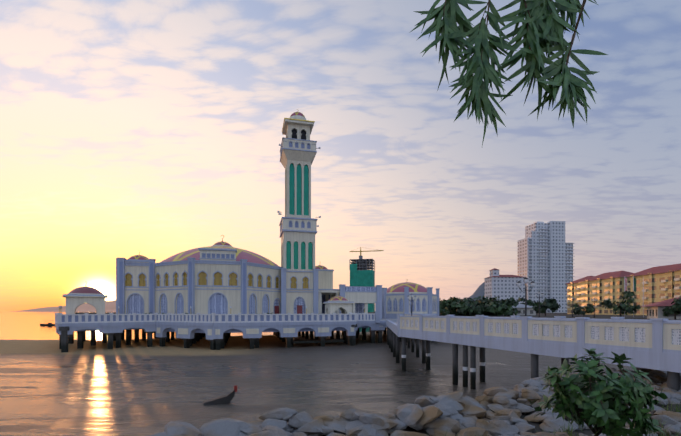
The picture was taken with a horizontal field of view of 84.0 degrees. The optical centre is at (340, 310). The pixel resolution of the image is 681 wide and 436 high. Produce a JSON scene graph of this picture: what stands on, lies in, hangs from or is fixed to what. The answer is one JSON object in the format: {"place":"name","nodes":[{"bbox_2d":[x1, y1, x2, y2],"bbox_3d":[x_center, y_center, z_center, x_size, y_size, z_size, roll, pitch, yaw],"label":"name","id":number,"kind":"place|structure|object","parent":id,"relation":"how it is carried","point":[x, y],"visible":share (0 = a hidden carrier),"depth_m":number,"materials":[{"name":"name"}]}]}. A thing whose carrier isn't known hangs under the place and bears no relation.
{"place":"outdoors","nodes":[
{"label":"outdoors","id":0,"kind":"place"},
{"bbox_2d":[8,300,115,311],"bbox_3d":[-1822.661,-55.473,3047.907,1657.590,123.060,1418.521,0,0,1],"label":"headland","id":1,"kind":"structure","parent":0,"point":[110,306],"depth_m":2683.54,"materials":[{"name":"grey"}]},
{"bbox_2d":[0,311,634,435],"bbox_3d":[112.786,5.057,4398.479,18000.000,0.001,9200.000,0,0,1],"label":"sea","id":2,"kind":"structure","parent":0,"point":[48,387],"depth_m":28.27,"materials":[{"name":"grey liquid"}]},
{"bbox_2d":[40,320,54,325],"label":"fishing boat","id":3,"kind":"object","parent":2,"relation":"on","point":[49,324],"visible":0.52,"depth_m":130.11,"materials":[{"name":"black"}]},
{"bbox_2d":[203,385,236,405],"bbox_3d":[-6.534,4.642,20.682,1.730,1.070,0.760,0,0,-11],"label":"boat","id":4,"kind":"object","parent":2,"relation":"on","point":[226,399],"visible":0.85,"depth_m":20.54,"materials":[{"name":"grey wood"}]},
{"bbox_2d":[55,301,436,351],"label":"platform","id":5,"kind":"structure","parent":2,"relation":"on","point":[215,329],"depth_m":51.59,"materials":[{"name":"concrete"}]},
{"bbox_2d":[62,283,107,313],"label":"domed pavilion","id":6,"kind":"structure","parent":5,"relation":"on","point":[79,296],"depth_m":48.88,"materials":[{"name":"white concrete"}]},
{"bbox_2d":[116,247,282,313],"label":"mosque","id":7,"kind":"structure","parent":5,"relation":"on","point":[217,280],"depth_m":59.09,"materials":[{"name":"white concrete"}]},
{"bbox_2d":[128,252,147,259],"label":"turret dome","id":8,"kind":"structure","parent":7,"relation":"on","point":[140,257],"depth_m":61.17,"materials":[{"name":"red metal"}]},
{"bbox_2d":[161,241,279,266],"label":"dome","id":9,"kind":"structure","parent":7,"relation":"on","point":[251,257],"depth_m":64.43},
{"bbox_2d":[277,115,320,313],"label":"minaret","id":10,"kind":"object","parent":5,"relation":"on","point":[298,225],"visible":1,"depth_m":66.20,"materials":[{"name":"white concrete"}]},
{"bbox_2d":[290,110,304,116],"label":"dome","id":11,"kind":"structure","parent":10,"relation":"on","point":[297,113],"depth_m":67.43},
{"bbox_2d":[323,292,353,313],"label":"domed pavilion","id":12,"kind":"structure","parent":5,"relation":"on","point":[343,305],"depth_m":58.52,"materials":[{"name":"white concrete"}]},
{"bbox_2d":[318,269,381,318],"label":"wing","id":13,"kind":"structure","parent":5,"relation":"on","point":[361,297],"depth_m":69.42,"materials":[{"name":"white paint"}]},
{"bbox_2d":[315,265,326,268],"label":"turret dome","id":14,"kind":"structure","parent":13,"relation":"on","point":[320,267],"depth_m":73.66,"materials":[{"name":"red metal"}]},
{"bbox_2d":[382,287,439,318],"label":"pavilion","id":15,"kind":"structure","parent":5,"relation":"on","point":[395,303],"depth_m":74.32,"materials":[{"name":"white concrete"}]},
{"bbox_2d":[387,279,426,292],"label":"dome","id":16,"kind":"structure","parent":15,"relation":"on","point":[413,287],"depth_m":76.21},
{"bbox_2d":[386,313,680,390],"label":"bridge","id":17,"kind":"structure","parent":2,"relation":"on","point":[653,343],"depth_m":19.94,"materials":[{"name":"concrete"}]},
{"bbox_2d":[0,0,680,310],"label":"sky","id":18,"kind":"structure","parent":0,"point":[151,128],"materials":[{"name":"blue"}]},
{"bbox_2d":[76,312,679,319],"bbox_3d":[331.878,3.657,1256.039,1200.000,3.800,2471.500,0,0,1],"label":"shore","id":19,"kind":"structure","parent":0,"point":[550,315],"depth_m":142.41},
{"bbox_2d":[349,247,383,311],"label":"construction tower","id":20,"kind":"structure","parent":19,"relation":"on","point":[362,273],"depth_m":458.16,"materials":[{"name":"green"}]},
{"bbox_2d":[484,268,524,303],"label":"building","id":21,"kind":"structure","parent":19,"relation":"on","point":[503,287],"depth_m":297.99,"materials":[{"name":"white paint"}]},
{"bbox_2d":[407,276,643,317],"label":"street furniture","id":22,"kind":"object","parent":19,"relation":"on","point":[572,301],"visible":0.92,"depth_m":86.71,"materials":[{"name":"black"}]},
{"bbox_2d":[518,221,574,312],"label":"condo tower","id":23,"kind":"structure","parent":19,"relation":"on","point":[545,258],"depth_m":347.91,"materials":[{"name":"white concrete"}]},
{"bbox_2d":[439,291,680,319],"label":"shore trees","id":24,"kind":"object","parent":19,"relation":"on","point":[486,306],"visible":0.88,"depth_m":126.62,"materials":[{"name":"green plant"}]},
{"bbox_2d":[503,297,680,319],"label":"shore houses","id":25,"kind":"structure","parent":19,"relation":"on","point":[654,310],"depth_m":80.34,"materials":[{"name":"beige paint"}]},
{"bbox_2d":[566,263,680,314],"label":"flats","id":26,"kind":"structure","parent":19,"relation":"on","point":[662,283],"depth_m":160.84,"materials":[{"name":"yellow paint"}]},
{"bbox_2d":[148,366,680,435],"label":"bank rock","id":27,"kind":"object","parent":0,"point":[497,411],"visible":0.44,"depth_m":10.09,"materials":[{"name":"stone"}]},
{"bbox_2d":[532,347,667,435],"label":"shrub","id":28,"kind":"object","parent":27,"relation":"on","point":[600,409],"visible":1,"depth_m":6.97,"materials":[{"name":"green plant"}]},
{"bbox_2d":[467,282,484,300],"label":"hill","id":29,"kind":"structure","parent":0,"point":[480,291],"depth_m":1409.77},
{"bbox_2d":[409,0,607,144],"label":"tree branches","id":30,"kind":"object","parent":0,"point":[541,29],"visible":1,"depth_m":1.46,"materials":[{"name":"green plant"}]}
]}

